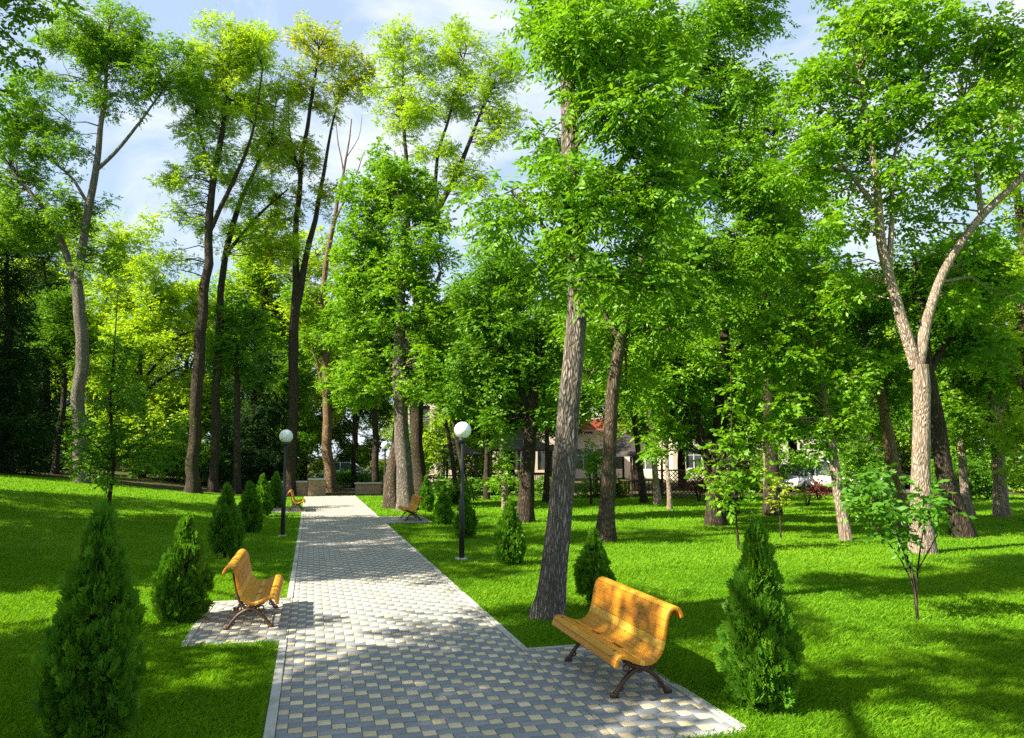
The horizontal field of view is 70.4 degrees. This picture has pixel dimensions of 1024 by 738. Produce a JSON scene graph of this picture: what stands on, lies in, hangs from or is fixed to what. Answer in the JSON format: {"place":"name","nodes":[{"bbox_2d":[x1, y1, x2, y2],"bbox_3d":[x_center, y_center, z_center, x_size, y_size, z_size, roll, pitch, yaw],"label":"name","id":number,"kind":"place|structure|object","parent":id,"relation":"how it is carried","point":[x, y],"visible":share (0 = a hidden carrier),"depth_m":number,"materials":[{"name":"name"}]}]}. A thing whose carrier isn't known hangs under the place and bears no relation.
{"place":"outdoors","nodes":[
{"label":"outdoors","id":0,"kind":"place"},
{"bbox_2d":[189,496,734,737],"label":"path","id":1,"kind":"structure","parent":0,"point":[382,628],"depth_m":6.67,"materials":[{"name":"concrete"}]},
{"bbox_2d":[222,549,283,629],"bbox_3d":[-3.057,2.598,8.638,0.601,0.731,1.520,2,-7,-15],"label":"park bench","id":2,"kind":"object","parent":1,"relation":"on","point":[249,587],"visible":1,"depth_m":8.22,"materials":[{"name":"brown wood"}]},
{"bbox_2d":[552,576,683,697],"bbox_3d":[0.877,2.324,6.375,0.601,0.731,1.520,2,-7,-15],"label":"park bench","id":3,"kind":"object","parent":1,"relation":"on","point":[618,623],"visible":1,"depth_m":6.16,"materials":[{"name":"brown wood"}]},
{"bbox_2d":[0,459,1023,737],"bbox_3d":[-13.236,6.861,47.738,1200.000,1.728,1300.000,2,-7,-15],"label":"ground","id":4,"kind":"structure","parent":0,"point":[146,481],"depth_m":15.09,"materials":[{"name":"plant"}]},
{"bbox_2d":[0,232,71,475],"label":"spruce tree","id":5,"kind":"object","parent":4,"relation":"on","point":[12,367],"visible":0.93,"depth_m":33.14,"materials":[{"name":"green plant"}]},
{"bbox_2d":[0,0,84,130],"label":"deciduous tree","id":6,"kind":"object","parent":4,"relation":"on","point":[24,9],"visible":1,"depth_m":12.89,"materials":[{"name":"green plant"}]},
{"bbox_2d":[2,242,108,472],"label":"spruce tree","id":7,"kind":"object","parent":4,"relation":"on","point":[40,261],"visible":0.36,"depth_m":37.11,"materials":[{"name":"green plant"}]},
{"bbox_2d":[18,284,110,474],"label":"deciduous tree","id":8,"kind":"object","parent":4,"relation":"on","point":[63,341],"visible":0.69,"depth_m":35.96,"materials":[{"name":"green plant"}]},
{"bbox_2d":[27,498,148,737],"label":"thuja shrub","id":9,"kind":"object","parent":4,"relation":"on","point":[87,654],"visible":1,"depth_m":4.97,"materials":[{"name":"green plant"}]},
{"bbox_2d":[0,198,180,451],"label":"deciduous tree","id":10,"kind":"object","parent":4,"relation":"on","point":[118,235],"visible":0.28,"depth_m":47.22,"materials":[{"name":"green plant"}]},
{"bbox_2d":[50,251,145,453],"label":"background tree","id":11,"kind":"object","parent":4,"relation":"on","point":[104,306],"visible":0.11,"depth_m":54.61,"materials":[{"name":"green plant"}]},
{"bbox_2d":[0,0,213,483],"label":"deciduous tree","id":12,"kind":"object","parent":4,"relation":"on","point":[128,47],"visible":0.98,"depth_m":33.18,"materials":[{"name":"green plant"}]},
{"bbox_2d":[51,291,195,504],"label":"young tree","id":13,"kind":"object","parent":4,"relation":"on","point":[130,402],"visible":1,"depth_m":20.49,"materials":[{"name":"green plant"}]},
{"bbox_2d":[58,250,224,478],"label":"background tree","id":14,"kind":"object","parent":4,"relation":"on","point":[164,403],"visible":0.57,"depth_m":42.82,"materials":[{"name":"green plant"}]},
{"bbox_2d":[117,435,227,484],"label":"shrub","id":15,"kind":"object","parent":4,"relation":"on","point":[173,471],"visible":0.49,"depth_m":40.23,"materials":[{"name":"green plant"}]},
{"bbox_2d":[116,270,246,475],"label":"background tree","id":16,"kind":"object","parent":4,"relation":"on","point":[187,340],"visible":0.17,"depth_m":49.27,"materials":[{"name":"green plant"}]},
{"bbox_2d":[150,511,214,623],"bbox_3d":[-3.868,2.364,8.586,0.708,1.348,0.680,6,-9,-42],"label":"thuja shrub","id":17,"kind":"object","parent":4,"relation":"on","point":[183,597],"visible":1,"depth_m":8.45,"materials":[{"name":"green plant"}]},
{"bbox_2d":[144,5,274,493],"bbox_3d":[-14.519,-5.832,34.554,5.923,23.305,4.668,2,-7,-15],"label":"deciduous tree","id":18,"kind":"object","parent":4,"relation":"on","point":[223,68],"visible":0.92,"depth_m":34.69,"materials":[{"name":"green plant"}]},
{"bbox_2d":[206,482,245,558],"bbox_3d":[-5.428,2.908,13.789,0.707,1.541,0.680,-1,-7,6],"label":"thuja shrub","id":19,"kind":"object","parent":4,"relation":"on","point":[226,532],"visible":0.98,"depth_m":13.61,"materials":[{"name":"green plant"}]},
{"bbox_2d":[205,291,279,493],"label":"deciduous tree","id":20,"kind":"object","parent":4,"relation":"on","point":[244,333],"visible":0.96,"depth_m":35.95,"materials":[{"name":"green plant"}]},
{"bbox_2d":[172,232,321,481],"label":"background tree","id":21,"kind":"object","parent":4,"relation":"on","point":[279,339],"visible":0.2,"depth_m":46.37,"materials":[{"name":"green plant"}]},
{"bbox_2d":[236,481,264,532],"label":"thuja shrub","id":22,"kind":"object","parent":4,"relation":"on","point":[250,506],"visible":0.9,"depth_m":18.22,"materials":[{"name":"green plant"}]},
{"bbox_2d":[200,325,306,489],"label":"yew tree","id":23,"kind":"object","parent":4,"relation":"on","point":[266,461],"visible":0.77,"depth_m":39.38,"materials":[{"name":"green plant"}]},
{"bbox_2d":[207,25,312,492],"bbox_3d":[-12.806,-6.050,36.677,5.227,24.385,4.317,2,-7,-15],"label":"deciduous tree","id":24,"kind":"object","parent":4,"relation":"on","point":[251,189],"visible":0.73,"depth_m":36.57,"materials":[{"name":"green plant"}]},
{"bbox_2d":[256,473,274,515],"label":"thuja shrub","id":25,"kind":"object","parent":4,"relation":"on","point":[265,498],"visible":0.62,"depth_m":23.25,"materials":[{"name":"green plant"}]},
{"bbox_2d":[268,471,286,508],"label":"thuja shrub","id":26,"kind":"object","parent":4,"relation":"on","point":[276,488],"visible":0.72,"depth_m":27.03,"materials":[{"name":"green plant"}]},
{"bbox_2d":[233,345,322,483],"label":"background tree","id":27,"kind":"object","parent":4,"relation":"on","point":[302,423],"visible":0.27,"depth_m":42.98,"materials":[{"name":"green plant"}]},
{"bbox_2d":[278,430,292,535],"bbox_3d":[-5.602,2.820,17.850,0.330,2.655,0.330,2,-7,-15],"label":"street lamp","id":28,"kind":"object","parent":4,"relation":"on","point":[286,437],"visible":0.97,"depth_m":17.84,"materials":[{"name":"metal"}]},
{"bbox_2d":[214,203,357,430],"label":"deciduous tree","id":29,"kind":"object","parent":4,"relation":"on","point":[314,262],"visible":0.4,"depth_m":46.50,"materials":[{"name":"green plant"}]},
{"bbox_2d":[266,478,326,494],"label":"brick wall","id":30,"kind":"structure","parent":4,"relation":"on","point":[315,486],"depth_m":36.37,"materials":[{"name":"stone"}]},
{"bbox_2d":[232,297,371,480],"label":"background tree","id":31,"kind":"object","parent":4,"relation":"on","point":[318,465],"visible":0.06,"depth_m":59.42,"materials":[{"name":"green plant"}]},
{"bbox_2d":[253,9,383,495],"bbox_3d":[-10.388,-6.314,37.766,6.963,25.613,4.581,2,-7,-15],"label":"deciduous tree","id":32,"kind":"object","parent":4,"relation":"on","point":[332,54],"visible":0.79,"depth_m":38.08,"materials":[{"name":"green plant"}]},
{"bbox_2d":[277,119,367,491],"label":"deciduous tree","id":33,"kind":"object","parent":4,"relation":"on","point":[311,341],"visible":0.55,"depth_m":40.33,"materials":[{"name":"green plant"}]},
{"bbox_2d":[306,346,393,468],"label":"background tree","id":34,"kind":"object","parent":4,"relation":"on","point":[363,451],"visible":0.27,"depth_m":60.88,"materials":[{"name":"green plant"}]},
{"bbox_2d":[314,464,385,486],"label":"shrub","id":35,"kind":"object","parent":4,"relation":"on","point":[344,477],"visible":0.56,"depth_m":46.06,"materials":[{"name":"green plant"}]},
{"bbox_2d":[316,304,383,487],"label":"deciduous tree","id":36,"kind":"object","parent":4,"relation":"on","point":[353,470],"visible":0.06,"depth_m":45.59,"materials":[{"name":"green plant"}]},
{"bbox_2d":[307,164,419,508],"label":"deciduous tree","id":37,"kind":"object","parent":4,"relation":"on","point":[354,375],"visible":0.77,"depth_m":27.40,"materials":[{"name":"green plant"}]},
{"bbox_2d":[354,482,381,493],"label":"brick wall","id":38,"kind":"structure","parent":4,"relation":"on","point":[367,487],"depth_m":37.62,"materials":[{"name":"stone"}]},
{"bbox_2d":[341,318,405,481],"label":"deciduous tree","id":39,"kind":"object","parent":4,"relation":"on","point":[375,461],"visible":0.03,"depth_m":40.67,"materials":[{"name":"green plant"}]},
{"bbox_2d":[350,135,468,510],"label":"deciduous tree","id":40,"kind":"object","parent":4,"relation":"on","point":[421,371],"visible":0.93,"depth_m":26.73,"materials":[{"name":"green plant"}]},
{"bbox_2d":[418,475,434,511],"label":"thuja shrub","id":41,"kind":"object","parent":4,"relation":"on","point":[427,502],"visible":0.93,"depth_m":25.37,"materials":[{"name":"green plant"}]},
{"bbox_2d":[405,324,457,474],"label":"deciduous tree","id":42,"kind":"object","parent":4,"relation":"on","point":[428,440],"visible":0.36,"depth_m":37.38,"materials":[{"name":"green plant"}]},
{"bbox_2d":[353,12,531,494],"bbox_3d":[-3.246,-5.543,34.096,8.471,23.244,4.301,-1,-7,8],"label":"deciduous tree","id":43,"kind":"object","parent":4,"relation":"on","point":[410,109],"visible":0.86,"depth_m":34.43,"materials":[{"name":"green plant"}]},
{"bbox_2d":[432,485,454,523],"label":"thuja shrub","id":44,"kind":"object","parent":4,"relation":"on","point":[443,512],"visible":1,"depth_m":20.54,"materials":[{"name":"green plant"}]},
{"bbox_2d":[415,322,484,503],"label":"deciduous tree","id":45,"kind":"object","parent":4,"relation":"on","point":[453,465],"visible":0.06,"depth_m":29.78,"materials":[{"name":"green plant"}]},
{"bbox_2d":[423,435,481,492],"bbox_3d":[-3.632,5.065,39.679,4.636,3.520,4.015,4,-8,-32],"label":"gazebo","id":46,"kind":"object","parent":4,"relation":"on","point":[469,451],"visible":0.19,"depth_m":38.67,"materials":[{"name":"grey"}]},
{"bbox_2d":[428,470,483,503],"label":"shrub","id":47,"kind":"object","parent":4,"relation":"on","point":[437,484],"visible":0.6,"depth_m":29.32,"materials":[{"name":"green plant"}]},
{"bbox_2d":[454,422,470,559],"bbox_3d":[-0.950,2.334,13.840,0.330,2.655,0.330,2,-7,-15],"label":"street lamp","id":48,"kind":"object","parent":4,"relation":"on","point":[462,431],"visible":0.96,"depth_m":13.82,"materials":[{"name":"black metal"}]},
{"bbox_2d":[182,496,746,737],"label":"kerb","id":49,"kind":"structure","parent":4,"relation":"on","point":[271,720],"depth_m":7.24,"materials":[{"name":"concrete"}]},
{"bbox_2d":[452,491,478,537],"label":"thuja shrub","id":50,"kind":"object","parent":4,"relation":"on","point":[471,521],"visible":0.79,"depth_m":17.09,"materials":[{"name":"green plant"}]},
{"bbox_2d":[406,285,527,474],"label":"background tree","id":51,"kind":"object","parent":4,"relation":"on","point":[471,434],"visible":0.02,"depth_m":44.54,"materials":[{"name":"green plant"}]},
{"bbox_2d":[408,400,554,480],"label":"villa","id":52,"kind":"object","parent":4,"relation":"on","point":[540,461],"visible":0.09,"depth_m":57.69,"materials":[{"name":"beige concrete"}]},
{"bbox_2d":[447,432,517,486],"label":"shrub","id":53,"kind":"object","parent":4,"relation":"on","point":[469,460],"visible":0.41,"depth_m":40.31,"materials":[{"name":"green plant"}]},
{"bbox_2d":[445,235,529,473],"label":"deciduous tree","id":54,"kind":"object","parent":4,"relation":"on","point":[466,277],"visible":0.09,"depth_m":44.12,"materials":[{"name":"green plant"}]},
{"bbox_2d":[442,471,550,495],"bbox_3d":[-0.510,6.005,36.652,6.590,1.712,2.606,0,-7,3],"label":"shrub","id":55,"kind":"object","parent":4,"relation":"on","point":[512,486],"visible":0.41,"depth_m":36.35,"materials":[{"name":"green plant"}]},
{"bbox_2d":[466,315,526,499],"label":"deciduous tree","id":56,"kind":"object","parent":4,"relation":"on","point":[486,493],"visible":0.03,"depth_m":32.61,"materials":[{"name":"green plant"}]},
{"bbox_2d":[419,237,582,522],"bbox_3d":[-0.056,0.254,22.055,4.874,8.828,3.534,-3,-8,24],"label":"deciduous tree","id":57,"kind":"object","parent":4,"relation":"on","point":[505,365],"visible":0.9,"depth_m":21.71,"materials":[{"name":"green plant"}]},
{"bbox_2d":[485,397,520,508],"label":"deciduous tree","id":58,"kind":"object","parent":4,"relation":"on","point":[502,463],"visible":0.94,"depth_m":26.59,"materials":[{"name":"green plant"}]},
{"bbox_2d":[491,498,526,566],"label":"thuja shrub","id":59,"kind":"object","parent":4,"relation":"on","point":[509,532],"visible":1,"depth_m":12.82,"materials":[{"name":"green plant"}]},
{"bbox_2d":[464,272,555,479],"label":"background tree","id":60,"kind":"object","parent":4,"relation":"on","point":[540,435],"visible":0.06,"depth_m":45.20,"materials":[{"name":"green plant"}]},
{"bbox_2d":[480,425,553,489],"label":"gazebo","id":61,"kind":"object","parent":4,"relation":"on","point":[519,442],"visible":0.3,"depth_m":40.42,"materials":[{"name":"grey"}]},
{"bbox_2d":[513,326,557,501],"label":"deciduous tree","id":62,"kind":"object","parent":4,"relation":"on","point":[546,494],"visible":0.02,"depth_m":30.62,"materials":[{"name":"green plant"}]},
{"bbox_2d":[505,222,625,440],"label":"background tree","id":63,"kind":"object","parent":4,"relation":"on","point":[522,406],"visible":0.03,"depth_m":45.80,"materials":[{"name":"green plant"}]},
{"bbox_2d":[528,335,610,428],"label":"deciduous tree","id":64,"kind":"object","parent":4,"relation":"on","point":[588,406],"visible":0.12,"depth_m":27.13,"materials":[{"name":"green plant"}]},
{"bbox_2d":[440,0,727,622],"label":"deciduous tree","id":65,"kind":"object","parent":4,"relation":"on","point":[581,48],"visible":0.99,"depth_m":8.82,"materials":[{"name":"green plant"}]},
{"bbox_2d":[534,472,634,497],"bbox_3d":[3.256,5.602,34.514,5.308,1.820,2.064,0,-7,0],"label":"shrub","id":66,"kind":"object","parent":4,"relation":"on","point":[584,494],"visible":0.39,"depth_m":34.43,"materials":[{"name":"green plant"}]},
{"bbox_2d":[578,436,602,504],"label":"ornamental tree","id":67,"kind":"object","parent":4,"relation":"on","point":[590,470],"visible":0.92,"depth_m":29.22,"materials":[{"name":"green plant"}]},
{"bbox_2d":[572,526,616,609],"bbox_3d":[1.069,2.572,9.326,0.548,1.087,0.570,3,-7,-22],"label":"thuja shrub","id":68,"kind":"object","parent":4,"relation":"on","point":[590,566],"visible":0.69,"depth_m":9.22,"materials":[{"name":"green plant"}]},
{"bbox_2d":[595,312,660,502],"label":"deciduous tree","id":69,"kind":"object","parent":4,"relation":"on","point":[643,496],"visible":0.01,"depth_m":30.72,"materials":[{"name":"green plant"}]},
{"bbox_2d":[590,430,669,498],"bbox_3d":[5.657,4.656,35.699,4.404,3.344,3.814,-4,-8,33],"label":"gazebo","id":70,"kind":"object","parent":4,"relation":"on","point":[625,447],"visible":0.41,"depth_m":34.56,"materials":[{"name":"grey"}]},
{"bbox_2d":[581,273,699,490],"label":"background tree","id":71,"kind":"object","parent":4,"relation":"on","point":[643,428],"visible":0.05,"depth_m":41.10,"materials":[{"name":"green plant"}]},
{"bbox_2d":[622,331,678,504],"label":"deciduous tree","id":72,"kind":"object","parent":4,"relation":"on","point":[657,499],"depth_m":29.54,"materials":[{"name":"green plant"}]},
{"bbox_2d":[628,320,697,509],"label":"deciduous tree","id":73,"kind":"object","parent":4,"relation":"on","point":[669,489],"visible":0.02,"depth_m":26.60,"materials":[{"name":"green plant"}]},
{"bbox_2d":[624,249,716,487],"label":"background tree","id":74,"kind":"object","parent":4,"relation":"on","point":[680,460],"visible":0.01,"depth_m":45.41,"materials":[{"name":"green plant"}]},
{"bbox_2d":[658,469,706,498],"bbox_3d":[8.034,5.382,33.597,2.940,1.500,0.080,0,-7,0],"label":"lattice screen","id":75,"kind":"object","parent":4,"relation":"on","point":[675,470],"visible":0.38,"depth_m":33.58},
{"bbox_2d":[548,0,820,541],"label":"deciduous tree","id":76,"kind":"object","parent":4,"relation":"on","point":[770,236],"visible":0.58,"depth_m":17.13,"materials":[{"name":"green plant"}]},
{"bbox_2d":[606,257,807,526],"bbox_3d":[5.662,0.555,20.683,6.085,7.847,3.319,0,-7,1],"label":"deciduous tree","id":77,"kind":"object","parent":4,"relation":"on","point":[680,378],"visible":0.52,"depth_m":20.39,"materials":[{"name":"green plant"}]},
{"bbox_2d":[658,412,763,480],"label":"pink house","id":78,"kind":"structure","parent":4,"relation":"on","point":[673,459],"depth_m":59.67,"materials":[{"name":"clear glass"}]},
{"bbox_2d":[684,367,779,550],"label":"sapling","id":79,"kind":"object","parent":4,"relation":"on","point":[729,449],"visible":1,"depth_m":14.93,"materials":[{"name":"green plant"}]},
{"bbox_2d":[698,324,773,513],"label":"deciduous tree","id":80,"kind":"object","parent":4,"relation":"on","point":[734,343],"visible":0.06,"depth_m":24.73,"materials":[{"name":"green plant"}]},
{"bbox_2d":[713,516,805,711],"bbox_3d":[1.918,1.907,5.660,0.686,1.510,0.633,-5,-8,35],"label":"thuja shrub","id":81,"kind":"object","parent":4,"relation":"on","point":[759,655],"visible":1,"depth_m":5.50,"materials":[{"name":"green plant"}]},
{"bbox_2d":[710,61,847,515],"bbox_3d":[8.964,-2.830,24.494,4.871,15.447,3.730,-3,-7,20],"label":"deciduous tree","id":82,"kind":"object","parent":4,"relation":"on","point":[777,130],"visible":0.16,"depth_m":24.38,"materials":[{"name":"green plant"}]},
{"bbox_2d":[758,467,800,538],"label":"sapling","id":83,"kind":"object","parent":4,"relation":"on","point":[778,501],"visible":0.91,"depth_m":17.05,"materials":[{"name":"green plant"}]},
{"bbox_2d":[715,239,846,463],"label":"background tree","id":84,"kind":"object","parent":4,"relation":"on","point":[792,445],"visible":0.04,"depth_m":44.57,"materials":[{"name":"green plant"}]},
{"bbox_2d":[754,449,822,495],"bbox_3d":[13.615,5.118,35.612,3.577,2.478,1.617,0,-7,-1],"label":"hedge","id":85,"kind":"object","parent":4,"relation":"on","point":[789,459],"visible":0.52,"depth_m":35.60,"materials":[{"name":"green plant"}]},
{"bbox_2d":[727,245,903,540],"bbox_3d":[7.253,0.565,17.253,4.039,7.046,3.120,2,-7,-15],"label":"deciduous tree","id":86,"kind":"object","parent":4,"relation":"on","point":[786,328],"visible":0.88,"depth_m":17.09,"materials":[{"name":"green plant"}]},
{"bbox_2d":[785,307,907,462],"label":"background tree","id":87,"kind":"object","parent":4,"relation":"on","point":[845,432],"visible":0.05,"depth_m":42.95,"materials":[{"name":"green plant"}]},
{"bbox_2d":[820,450,889,493],"bbox_3d":[17.931,5.276,37.682,3.594,2.660,3.372,2,-7,-15],"label":"shrub","id":88,"kind":"object","parent":4,"relation":"on","point":[847,470],"visible":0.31,"depth_m":37.02,"materials":[{"name":"green plant"}]},
{"bbox_2d":[823,379,911,503],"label":"deciduous tree","id":89,"kind":"object","parent":4,"relation":"on","point":[857,447],"visible":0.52,"depth_m":29.31,"materials":[{"name":"green plant"}]},
{"bbox_2d":[796,262,940,527],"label":"deciduous tree","id":90,"kind":"object","parent":4,"relation":"on","point":[866,322],"visible":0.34,"depth_m":20.11,"materials":[{"name":"green plant"}]},
{"bbox_2d":[837,266,932,477],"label":"background tree","id":91,"kind":"object","parent":4,"relation":"on","point":[904,460],"visible":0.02,"depth_m":50.35,"materials":[{"name":"green plant"}]},
{"bbox_2d":[751,0,1023,554],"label":"deciduous tree","id":92,"kind":"object","parent":4,"relation":"on","point":[897,25],"visible":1,"depth_m":15.46,"materials":[{"name":"green plant"}]},
{"bbox_2d":[824,457,975,621],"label":"sapling","id":93,"kind":"object","parent":4,"relation":"on","point":[881,500],"visible":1,"depth_m":8.62,"materials":[{"name":"green plant"}]},
{"bbox_2d":[862,221,1023,538],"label":"deciduous tree","id":94,"kind":"object","parent":4,"relation":"on","point":[972,345],"visible":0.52,"depth_m":17.79,"materials":[{"name":"green plant"}]},
{"bbox_2d":[876,260,1009,485],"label":"background tree","id":95,"kind":"object","parent":4,"relation":"on","point":[905,435],"visible":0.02,"depth_m":40.95,"materials":[{"name":"green plant"}]},
{"bbox_2d":[905,336,989,516],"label":"deciduous tree","id":96,"kind":"object","parent":4,"relation":"on","point":[954,405],"visible":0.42,"depth_m":23.52,"materials":[{"name":"green plant"}]},
{"bbox_2d":[907,453,1023,499],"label":"hedge","id":97,"kind":"object","parent":4,"relation":"on","point":[977,490],"visible":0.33,"depth_m":32.33,"materials":[{"name":"green plant"}]},
{"bbox_2d":[934,244,1023,517],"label":"deciduous tree","id":98,"kind":"object","parent":4,"relation":"on","point":[1000,503],"visible":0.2,"depth_m":23.51,"materials":[{"name":"green plant"}]},
{"bbox_2d":[958,38,1023,488],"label":"deciduous tree","id":99,"kind":"object","parent":4,"relation":"on","point":[1017,431],"visible":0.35,"depth_m":22.21,"materials":[{"name":"green plant"}]},
{"bbox_2d":[0,0,1023,458],"label":"sky","id":100,"kind":"structure","parent":0,"point":[145,152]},
{"bbox_2d":[538,404,658,477],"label":"house","id":101,"kind":"structure","parent":0,"point":[591,433],"depth_m":65.56,"materials":[{"name":"beige concrete"}]},
{"bbox_2d":[741,487,1023,492],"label":"road","id":102,"kind":"structure","parent":0,"point":[829,490],"depth_m":39.86,"materials":[{"name":"grey asphalt"}]},
{"bbox_2d":[779,464,814,491],"bbox_3d":[15.789,6.061,40.553,2.100,1.492,4.261,-5,-8,34],"label":"parked car","id":103,"kind":"object","parent":102,"relation":"on","point":[803,477],"visible":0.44,"depth_m":39.07,"materials":[{"name":"silver metal"}]},
{"bbox_2d":[795,461,865,489],"bbox_3d":[17.330,5.855,39.572,2.100,1.665,4.261,6,-9,-40],"label":"parked car","id":104,"kind":"object","parent":102,"relation":"on","point":[816,474],"visible":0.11,"depth_m":39.28,"materials":[{"name":"white paint"}]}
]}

